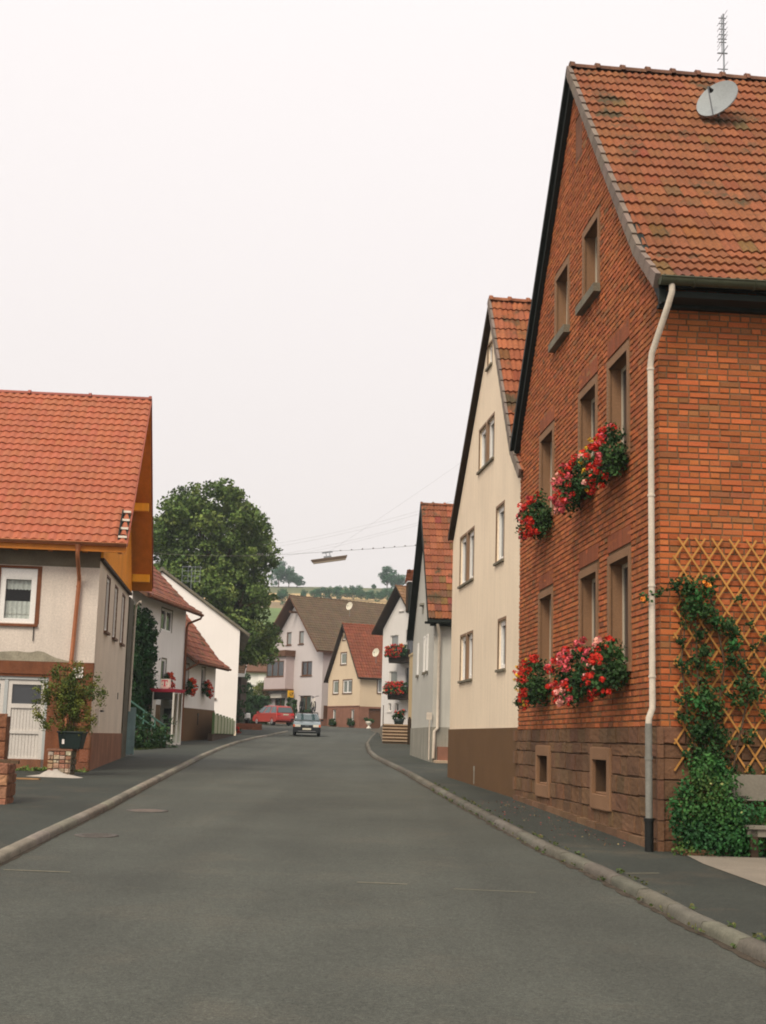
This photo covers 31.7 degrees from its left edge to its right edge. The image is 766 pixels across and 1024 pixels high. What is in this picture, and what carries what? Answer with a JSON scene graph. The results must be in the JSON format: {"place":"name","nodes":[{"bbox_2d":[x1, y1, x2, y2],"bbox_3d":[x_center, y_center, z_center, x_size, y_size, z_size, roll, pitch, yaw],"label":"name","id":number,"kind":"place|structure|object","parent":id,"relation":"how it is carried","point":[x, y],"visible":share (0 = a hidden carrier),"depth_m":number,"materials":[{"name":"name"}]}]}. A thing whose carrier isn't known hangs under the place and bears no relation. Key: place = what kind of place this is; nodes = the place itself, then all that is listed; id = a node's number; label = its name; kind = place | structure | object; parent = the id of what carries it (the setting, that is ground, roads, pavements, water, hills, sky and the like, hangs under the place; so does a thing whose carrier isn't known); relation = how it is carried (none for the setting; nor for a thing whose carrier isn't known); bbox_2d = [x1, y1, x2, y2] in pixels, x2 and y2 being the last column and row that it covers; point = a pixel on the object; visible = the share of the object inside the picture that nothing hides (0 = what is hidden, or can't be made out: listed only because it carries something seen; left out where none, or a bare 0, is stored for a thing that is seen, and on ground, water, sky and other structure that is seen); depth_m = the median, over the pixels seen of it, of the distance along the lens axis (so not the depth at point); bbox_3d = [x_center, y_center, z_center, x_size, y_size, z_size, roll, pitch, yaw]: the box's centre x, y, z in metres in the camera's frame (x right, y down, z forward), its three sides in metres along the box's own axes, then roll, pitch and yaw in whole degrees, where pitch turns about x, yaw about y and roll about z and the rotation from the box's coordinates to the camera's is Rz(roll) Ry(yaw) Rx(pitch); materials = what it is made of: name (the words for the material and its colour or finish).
{"place":"outdoors","nodes":[
{"label":"outdoors","id":0,"kind":"place"},
{"bbox_2d":[47,748,77,774],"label":"rubble pier","id":1,"kind":"structure","parent":0,"point":[63,760],"depth_m":28.71,"materials":[{"name":"beige stone"}]},
{"bbox_2d":[57,731,87,748],"bbox_3d":[-6.674,4.897,29.009,0.570,0.370,0.520,2,-10,0],"label":"plant tub","id":2,"kind":"object","parent":1,"relation":"on","point":[71,740],"visible":1,"depth_m":28.79,"materials":[{"name":"black plastic"}]},
{"bbox_2d":[31,659,108,737],"bbox_3d":[-6.738,4.022,29.063,1.580,1.730,1.496,5,-10,-18],"label":"tub shrub","id":3,"kind":"object","parent":2,"relation":"in","point":[71,699],"visible":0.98,"depth_m":29.01,"materials":[{"name":"green plant"}]},
{"bbox_2d":[0,729,281,848],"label":"pavement","id":4,"kind":"structure","parent":0,"point":[35,806],"depth_m":25.12,"materials":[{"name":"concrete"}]},
{"bbox_2d":[15,765,88,771],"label":"weeds","id":5,"kind":"object","parent":4,"relation":"on","point":[28,768],"visible":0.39,"depth_m":30.29,"materials":[{"name":"green plant"}]},
{"bbox_2d":[30,769,82,777],"bbox_3d":[-6.803,5.431,28.107,1.240,0.170,0.470,0,-10,12],"label":"pile","id":6,"kind":"object","parent":4,"relation":"on","point":[54,773],"visible":0.99,"depth_m":27.95,"materials":[{"name":"white sand"}]},
{"bbox_2d":[126,707,135,754],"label":"metal gate leaf","id":7,"kind":"object","parent":4,"relation":"on","point":[130,738],"visible":0.56,"depth_m":40.64,"materials":[{"name":"blue paint"}]},
{"bbox_2d":[131,701,165,747],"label":"entrance steps","id":8,"kind":"structure","parent":4,"relation":"on","point":[143,710],"depth_m":48.97,"materials":[{"name":"metal"}]},
{"bbox_2d":[134,709,176,749],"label":"front garden plants","id":9,"kind":"object","parent":4,"relation":"on","point":[161,731],"visible":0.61,"depth_m":48.72,"materials":[{"name":"green plant"}]},
{"bbox_2d":[150,679,185,744],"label":"porch","id":10,"kind":"object","parent":4,"relation":"on","point":[171,703],"visible":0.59,"depth_m":54.22,"materials":[{"name":"white metal"}]},
{"bbox_2d":[208,712,234,740],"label":"picket fence","id":11,"kind":"object","parent":4,"relation":"on","point":[223,727],"visible":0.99,"depth_m":66.16,"materials":[{"name":"wood"}]},
{"bbox_2d":[204,586,392,650],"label":"hillside","id":12,"kind":"structure","parent":0,"point":[276,607],"depth_m":401.21,"materials":[{"name":"green plant"}]},
{"bbox_2d":[0,390,153,770],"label":"corner house","id":13,"kind":"structure","parent":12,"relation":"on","point":[76,519],"depth_m":32.44,"materials":[{"name":"paint"}]},
{"bbox_2d":[0,679,4,713],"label":"garage door","id":14,"kind":"structure","parent":13,"relation":"in","point":[2,681],"depth_m":31.06,"materials":[{"name":"white"}]},
{"bbox_2d":[0,565,42,626],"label":"window","id":15,"kind":"structure","parent":13,"relation":"in","point":[20,586],"depth_m":31.47,"materials":[{"name":"white glass"}]},
{"bbox_2d":[7,680,45,758],"bbox_3d":[-8.233,4.765,31.049,0.840,1.790,0.060,3,-10,-5],"label":"garage door","id":16,"kind":"structure","parent":13,"relation":"in","point":[25,735],"depth_m":31.04,"materials":[{"name":"white wood"}]},
{"bbox_2d":[103,574,110,635],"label":"window","id":17,"kind":"structure","parent":13,"relation":"in","point":[108,585],"depth_m":33.95,"materials":[{"name":"grey glass"}]},
{"bbox_2d":[112,584,118,641],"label":"window","id":18,"kind":"structure","parent":13,"relation":"in","point":[114,638],"depth_m":35.97,"materials":[{"name":"grey glass"}]},
{"bbox_2d":[119,593,125,646],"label":"window","id":19,"kind":"structure","parent":13,"relation":"in","point":[123,599],"depth_m":38.11,"materials":[{"name":"grey glass"}]},
{"bbox_2d":[121,597,141,757],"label":"old annex","id":20,"kind":"object","parent":12,"relation":"on","point":[130,644],"visible":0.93,"depth_m":40.07,"materials":[{"name":"grey paint"}]},
{"bbox_2d":[129,566,203,738],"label":"ivy house","id":21,"kind":"structure","parent":12,"relation":"on","point":[166,603],"depth_m":58.32,"materials":[{"name":"white paint"}]},
{"bbox_2d":[131,603,160,735],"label":"ivy","id":22,"kind":"object","parent":21,"relation":"attached to","point":[145,640],"visible":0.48,"depth_m":53.69,"materials":[{"name":"green plant"}]},
{"bbox_2d":[160,606,172,632],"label":"window","id":23,"kind":"structure","parent":21,"relation":"in","point":[166,614],"depth_m":57.90,"materials":[{"name":"white glass"}]},
{"bbox_2d":[156,463,459,555],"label":"span wire","id":24,"kind":"object","parent":21,"relation":"attached to","point":[315,552],"visible":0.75,"depth_m":55.81,"materials":[{"name":"black metal"}]},
{"bbox_2d":[311,551,346,563],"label":"hanging street lamp","id":25,"kind":"object","parent":24,"relation":"hanging from","point":[326,559],"visible":1,"depth_m":55.36,"materials":[{"name":"metal"}]},
{"bbox_2d":[158,567,249,735],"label":"white barn","id":26,"kind":"structure","parent":12,"relation":"on","point":[226,638],"depth_m":76.69,"materials":[{"name":"paint"}]},
{"bbox_2d":[181,614,231,740],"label":"white house","id":27,"kind":"structure","parent":12,"relation":"on","point":[203,662],"depth_m":63.53,"materials":[{"name":"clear paint"}]},
{"bbox_2d":[185,677,197,696],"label":"flower box","id":28,"kind":"object","parent":27,"relation":"attached to","point":[191,682],"visible":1,"depth_m":60.85,"materials":[{"name":"red plant"}]},
{"bbox_2d":[201,680,213,698],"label":"flower box","id":29,"kind":"object","parent":27,"relation":"attached to","point":[206,690],"visible":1,"depth_m":63.84,"materials":[{"name":"red plant"}]},
{"bbox_2d":[153,477,284,667],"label":"lime tree","id":30,"kind":"object","parent":12,"relation":"on","point":[230,587],"visible":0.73,"depth_m":94.65,"materials":[{"name":"green plant"}]},
{"bbox_2d":[246,662,267,695],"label":"distant white house","id":31,"kind":"structure","parent":12,"relation":"on","point":[258,673],"depth_m":163.85,"materials":[{"name":"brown paint"}]},
{"bbox_2d":[268,561,288,587],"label":"hill tree","id":32,"kind":"object","parent":12,"relation":"on","point":[279,572],"visible":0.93,"depth_m":441.62,"materials":[{"name":"green plant"}]},
{"bbox_2d":[275,588,290,604],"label":"hedge bush","id":33,"kind":"object","parent":12,"relation":"on","point":[282,594],"visible":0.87,"depth_m":355.85,"materials":[{"name":"green plant"}]},
{"bbox_2d":[285,566,296,586],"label":"hill tree","id":34,"kind":"object","parent":12,"relation":"on","point":[290,576],"visible":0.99,"depth_m":442.89,"materials":[{"name":"green plant"}]},
{"bbox_2d":[263,595,385,725],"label":"lilac house","id":35,"kind":"structure","parent":12,"relation":"on","point":[309,626],"depth_m":132.30,"materials":[{"name":"white stone"}]},
{"bbox_2d":[300,661,311,676],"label":"window","id":36,"kind":"structure","parent":35,"relation":"in","point":[306,665],"depth_m":130.71,"materials":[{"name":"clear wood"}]},
{"bbox_2d":[338,585,357,598],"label":"hedge bush","id":37,"kind":"object","parent":12,"relation":"on","point":[346,592],"visible":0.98,"depth_m":395.06,"materials":[{"name":"green plant"}]},
{"bbox_2d":[324,622,382,727],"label":"apricot house","id":38,"kind":"structure","parent":12,"relation":"on","point":[353,678],"depth_m":122.45,"materials":[{"name":"beige paint"}]},
{"bbox_2d":[342,679,352,693],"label":"window","id":39,"kind":"structure","parent":38,"relation":"in","point":[347,686],"depth_m":122.51,"materials":[{"name":"white glass"}]},
{"bbox_2d":[369,709,380,727],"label":"door","id":40,"kind":"structure","parent":38,"relation":"in","point":[375,714],"depth_m":120.51,"materials":[{"name":"brown wood"}]},
{"bbox_2d":[350,585,364,598],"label":"hedge bush","id":41,"kind":"object","parent":12,"relation":"on","point":[358,593],"visible":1,"depth_m":392.78,"materials":[{"name":"green plant"}]},
{"bbox_2d":[378,565,396,587],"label":"hill tree","id":42,"kind":"object","parent":12,"relation":"on","point":[385,576],"visible":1,"depth_m":441.74,"materials":[{"name":"green plant"}]},
{"bbox_2d":[390,573,405,586],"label":"hill tree","id":43,"kind":"object","parent":12,"relation":"on","point":[400,579],"visible":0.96,"depth_m":442.47,"materials":[{"name":"green plant"}]},
{"bbox_2d":[510,61,765,852],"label":"brick house","id":44,"kind":"structure","parent":12,"relation":"on","point":[646,328],"depth_m":18.53,"materials":[{"name":"brick"}]},
{"bbox_2d":[512,654,551,710],"bbox_3d":[2.512,2.864,22.709,0.587,0.951,1.479,2,-10,-5],"label":"flower box","id":45,"kind":"object","parent":44,"relation":"attached to","point":[535,686],"visible":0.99,"depth_m":22.49,"materials":[{"name":"red plant"}]},
{"bbox_2d":[515,488,554,540],"bbox_3d":[2.583,0.079,23.198,0.590,0.867,1.397,2,-10,-5],"label":"flower box","id":46,"kind":"object","parent":44,"relation":"attached to","point":[537,522],"visible":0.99,"depth_m":22.91,"materials":[{"name":"red plant"}]},
{"bbox_2d":[535,745,551,797],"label":"cellar window","id":47,"kind":"structure","parent":44,"relation":"in","point":[542,789],"depth_m":22.47,"materials":[{"name":"stone"}]},
{"bbox_2d":[537,586,553,684],"bbox_3d":[2.833,2.134,22.870,0.240,1.635,1.210,2,-10,-5],"label":"window","id":48,"kind":"structure","parent":44,"relation":"in","point":[549,591],"depth_m":23.29,"materials":[{"name":"brown stone"}]},
{"bbox_2d":[539,421,554,516],"bbox_3d":[2.910,-0.634,23.346,0.240,1.615,1.230,2,-10,-5],"label":"window","id":49,"kind":"structure","parent":44,"relation":"in","point":[551,429],"depth_m":23.76,"materials":[{"name":"brown stone"}]},
{"bbox_2d":[548,254,569,352],"bbox_3d":[3.049,-3.478,22.639,0.310,1.335,1.220,2,-10,-5],"label":"window","id":50,"kind":"structure","parent":44,"relation":"in","point":[559,337],"depth_m":22.54,"materials":[{"name":"brown stone"}]},
{"bbox_2d":[543,636,591,707],"bbox_3d":[2.752,2.366,19.806,0.606,1.006,1.506,2,-10,-5],"label":"flower box","id":51,"kind":"object","parent":44,"relation":"attached to","point":[570,689],"visible":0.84,"depth_m":19.64,"materials":[{"name":"red plant"}]},
{"bbox_2d":[548,449,595,518],"bbox_3d":[2.844,-0.414,20.215,0.582,0.857,1.355,2,-10,-5],"label":"flower box","id":52,"kind":"object","parent":44,"relation":"attached to","point":[573,492],"visible":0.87,"depth_m":20.08,"materials":[{"name":"red plant"}]},
{"bbox_2d":[575,206,600,315],"bbox_3d":[3.223,-3.814,20.614,0.310,1.335,1.200,2,-10,-5],"label":"window","id":53,"kind":"structure","parent":44,"relation":"in","point":[588,298],"depth_m":20.58,"materials":[{"name":"brown stone"}]},
{"bbox_2d":[578,374,598,479],"bbox_3d":[3.169,-1.132,20.348,0.240,1.615,1.230,2,-10,-5],"label":"window","id":54,"kind":"structure","parent":44,"relation":"in","point":[594,382],"depth_m":20.76,"materials":[{"name":"brown stone"}]},
{"bbox_2d":[578,562,598,671],"bbox_3d":[3.096,1.629,19.823,0.240,1.635,1.210,2,-10,-5],"label":"window","id":55,"kind":"structure","parent":44,"relation":"in","point":[594,568],"depth_m":20.25,"materials":[{"name":"brown stone"}]},
{"bbox_2d":[590,747,612,811],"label":"cellar window","id":56,"kind":"structure","parent":44,"relation":"in","point":[600,800],"depth_m":18.55,"materials":[{"name":"stone"}]},
{"bbox_2d":[576,422,629,495],"bbox_3d":[3.002,-0.717,18.432,0.568,0.899,1.406,2,-10,-5],"label":"flower box","id":57,"kind":"object","parent":44,"relation":"attached to","point":[607,463],"visible":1,"depth_m":18.11,"materials":[{"name":"red plant"}]},
{"bbox_2d":[576,633,630,701],"bbox_3d":[2.930,2.071,17.948,0.586,0.891,1.372,2,-10,-5],"label":"flower box","id":58,"kind":"object","parent":44,"relation":"attached to","point":[613,673],"visible":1,"depth_m":17.66,"materials":[{"name":"red plant"}]},
{"bbox_2d":[606,339,630,458],"bbox_3d":[3.324,-1.422,18.595,0.240,1.615,1.200,2,-10,-5],"label":"window","id":59,"kind":"structure","parent":44,"relation":"in","point":[625,349],"depth_m":18.93,"materials":[{"name":"brown glass"}]},
{"bbox_2d":[607,545,632,671],"bbox_3d":[3.245,1.341,18.088,0.240,1.635,1.220,2,-10,-5],"label":"window","id":60,"kind":"structure","parent":44,"relation":"in","point":[626,568],"depth_m":18.42,"materials":[{"name":"brown glass"}]},
{"bbox_2d":[639,573,765,802],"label":"climbing rose","id":61,"kind":"object","parent":44,"relation":"attached to","point":[707,725],"visible":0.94,"depth_m":15.99,"materials":[{"name":"green plant"}]},
{"bbox_2d":[696,81,737,116],"bbox_3d":[5.165,-6.261,20.934,0.511,0.963,0.615,3,-10,-10],"label":"satellite dish","id":62,"kind":"object","parent":44,"relation":"attached to","point":[718,98],"visible":0.98,"depth_m":20.96,"materials":[{"name":"grey metal"}]},
{"bbox_2d":[672,537,765,772],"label":"trellis","id":63,"kind":"object","parent":44,"relation":"attached to","point":[724,614],"visible":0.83,"depth_m":16.20,"materials":[{"name":"wood"}]},
{"bbox_2d":[717,11,727,78],"bbox_3d":[5.677,-7.695,22.598,0.175,1.380,0.520,2,-10,-5],"label":"roof antenna","id":64,"kind":"object","parent":44,"relation":"on","point":[722,18],"visible":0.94,"depth_m":22.62,"materials":[{"name":"metal"}]},
{"bbox_2d":[0,723,765,1023],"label":"road","id":65,"kind":"structure","parent":0,"point":[230,886],"depth_m":10.44,"materials":[{"name":"grey asphalt"}]},
{"bbox_2d":[0,713,16,803],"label":"garden wall","id":66,"kind":"structure","parent":65,"relation":"on","point":[8,774],"depth_m":20.49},
{"bbox_2d":[74,833,118,837],"bbox_3d":[-3.533,3.983,16.654,0.540,0.014,0.540,2,-8,0],"label":"manhole cover","id":67,"kind":"object","parent":65,"relation":"on","point":[98,835],"visible":1,"depth_m":16.57,"materials":[{"name":"metal"}]},
{"bbox_2d":[0,737,262,865],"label":"gutter dirt","id":68,"kind":"structure","parent":65,"relation":"on","point":[28,850],"depth_m":18.64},
{"bbox_2d":[0,731,287,863],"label":"kerb","id":69,"kind":"structure","parent":65,"relation":"on","point":[8,852],"depth_m":19.11,"materials":[{"name":"concrete"}]},
{"bbox_2d":[126,809,167,811],"bbox_3d":[-3.630,4.598,20.809,0.640,0.014,0.640,2,-8,0],"label":"manhole cover","id":70,"kind":"object","parent":65,"relation":"on","point":[145,810],"visible":1,"depth_m":20.73,"materials":[{"name":"metal"}]},
{"bbox_2d":[236,657,246,722],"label":"brown roofed outbuilding","id":71,"kind":"structure","parent":65,"relation":"on","point":[241,679],"depth_m":105.83,"materials":[{"name":"paint"}]},
{"bbox_2d":[236,684,248,722],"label":"shade shrub","id":72,"kind":"object","parent":65,"relation":"on","point":[240,713],"visible":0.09,"depth_m":100.91,"materials":[{"name":"green plant"}]},
{"bbox_2d":[236,723,261,729],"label":"brick wall","id":73,"kind":"structure","parent":65,"relation":"on","point":[245,726],"depth_m":97.34,"materials":[{"name":"red brick"}]},
{"bbox_2d":[246,694,271,723],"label":"clipped hedge","id":74,"kind":"object","parent":65,"relation":"on","point":[255,703],"visible":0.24,"depth_m":126.14,"materials":[{"name":"green plant"}]},
{"bbox_2d":[248,680,272,700],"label":"yellow green shrub","id":75,"kind":"object","parent":65,"relation":"on","point":[258,687],"visible":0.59,"depth_m":135.53,"materials":[{"name":"green plant"}]},
{"bbox_2d":[252,705,293,725],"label":"parked car","id":76,"kind":"object","parent":65,"relation":"on","point":[272,715],"visible":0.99,"depth_m":119.87,"materials":[{"name":"red paint"}]},
{"bbox_2d":[286,697,297,724],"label":"climbing shrub","id":77,"kind":"object","parent":65,"relation":"on","point":[294,702],"visible":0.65,"depth_m":125.92,"materials":[{"name":"green plant"}]},
{"bbox_2d":[291,711,322,735],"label":"oncoming car","id":78,"kind":"object","parent":65,"relation":"on","point":[306,722],"visible":1,"depth_m":83.28,"materials":[{"name":"grey metal"}]},
{"bbox_2d":[370,724,407,738],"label":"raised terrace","id":79,"kind":"structure","parent":65,"relation":"on","point":[379,730],"depth_m":85.48,"materials":[{"name":"concrete"}]},
{"bbox_2d":[392,709,406,723],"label":"potted plant","id":80,"kind":"object","parent":79,"relation":"on","point":[400,715],"visible":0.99,"depth_m":71.47,"materials":[{"name":"green plant"}]},
{"bbox_2d":[371,585,412,725],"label":"white gabled house","id":81,"kind":"structure","parent":65,"relation":"on","point":[391,625],"depth_m":104.42,"materials":[{"name":"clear paint"}]},
{"bbox_2d":[382,681,407,694],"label":"flower box","id":82,"kind":"object","parent":81,"relation":"attached to","point":[394,687],"visible":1,"depth_m":101.18,"materials":[{"name":"red plant"}]},
{"bbox_2d":[384,643,407,657],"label":"flower box","id":83,"kind":"object","parent":81,"relation":"attached to","point":[399,651],"visible":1,"depth_m":101.76,"materials":[{"name":"red plant"}]},
{"bbox_2d":[364,743,765,968],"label":"gutter dirt","id":84,"kind":"structure","parent":65,"relation":"on","point":[718,942],"depth_m":12.47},
{"bbox_2d":[432,782,765,960],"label":"gutter weeds","id":85,"kind":"object","parent":84,"relation":"on","point":[621,871],"visible":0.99,"depth_m":13.34,"materials":[{"name":"green plant"}]},
{"bbox_2d":[366,732,765,963],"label":"kerb","id":86,"kind":"structure","parent":65,"relation":"on","point":[746,944],"depth_m":12.70,"materials":[{"name":"concrete"}]},
{"bbox_2d":[0,0,765,587],"label":"sky","id":87,"kind":"structure","parent":0,"point":[290,228],"materials":[{"name":"white"}]},
{"bbox_2d":[369,732,765,942],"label":"pavement","id":88,"kind":"structure","parent":0,"point":[718,895],"depth_m":14.87,"materials":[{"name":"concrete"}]},
{"bbox_2d":[382,705,407,743],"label":"stone steps","id":89,"kind":"structure","parent":88,"relation":"on","point":[394,734],"depth_m":67.93,"materials":[{"name":"stone"}]},
{"bbox_2d":[405,569,412,718],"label":"ochre house","id":90,"kind":"structure","parent":88,"relation":"on","point":[409,578],"depth_m":68.92,"materials":[{"name":"paint"}]},
{"bbox_2d":[406,502,453,762],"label":"grey house","id":91,"kind":"structure","parent":88,"relation":"on","point":[429,629],"depth_m":44.90,"materials":[{"name":"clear paint"}]},
{"bbox_2d":[447,295,531,797],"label":"rendered house","id":92,"kind":"structure","parent":88,"relation":"on","point":[484,713],"depth_m":29.10,"materials":[{"name":"beige paint"}]},
{"bbox_2d":[457,633,465,682],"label":"window","id":93,"kind":"structure","parent":92,"relation":"in","point":[464,638],"depth_m":31.86,"materials":[{"name":"white glass"}]},
{"bbox_2d":[457,532,466,588],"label":"window","id":94,"kind":"structure","parent":92,"relation":"in","point":[465,539],"depth_m":32.50,"materials":[{"name":"white glass"}]},
{"bbox_2d":[464,630,472,681],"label":"window","id":95,"kind":"structure","parent":92,"relation":"in","point":[471,636],"depth_m":31.00,"materials":[{"name":"white glass"}]},
{"bbox_2d":[464,525,474,584],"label":"window","id":96,"kind":"structure","parent":92,"relation":"in","point":[472,535],"depth_m":31.51,"materials":[{"name":"white glass"}]},
{"bbox_2d":[476,421,486,474],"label":"window","id":97,"kind":"structure","parent":92,"relation":"in","point":[484,431],"depth_m":30.58,"materials":[{"name":"white glass"}]},
{"bbox_2d":[485,339,492,371],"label":"window","id":98,"kind":"structure","parent":92,"relation":"in","point":[489,365],"depth_m":30.07,"materials":[{"name":"white glass"}]},
{"bbox_2d":[484,411,494,466],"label":"window","id":99,"kind":"structure","parent":92,"relation":"in","point":[492,424],"depth_m":29.63,"materials":[{"name":"white glass"}]},
{"bbox_2d":[493,500,504,565],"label":"window","id":100,"kind":"structure","parent":92,"relation":"in","point":[502,510],"depth_m":28.10,"materials":[{"name":"white glass"}]},
{"bbox_2d":[495,616,505,672],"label":"window","id":101,"kind":"structure","parent":92,"relation":"in","point":[503,624],"depth_m":27.37,"materials":[{"name":"white glass"}]},
{"bbox_2d":[665,753,765,856],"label":"garden bush","id":102,"kind":"object","parent":88,"relation":"on","point":[714,836],"visible":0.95,"depth_m":15.40,"materials":[{"name":"green plant"}]},
{"bbox_2d":[687,855,765,885],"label":"concrete forecourt","id":103,"kind":"structure","parent":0,"point":[751,869],"depth_m":14.37,"materials":[{"name":"beige concrete"}]},
{"bbox_2d":[724,774,765,857],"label":"wooden bench","id":104,"kind":"object","parent":103,"relation":"on","point":[754,787],"visible":0.46,"depth_m":15.75,"materials":[{"name":"grey wood"}]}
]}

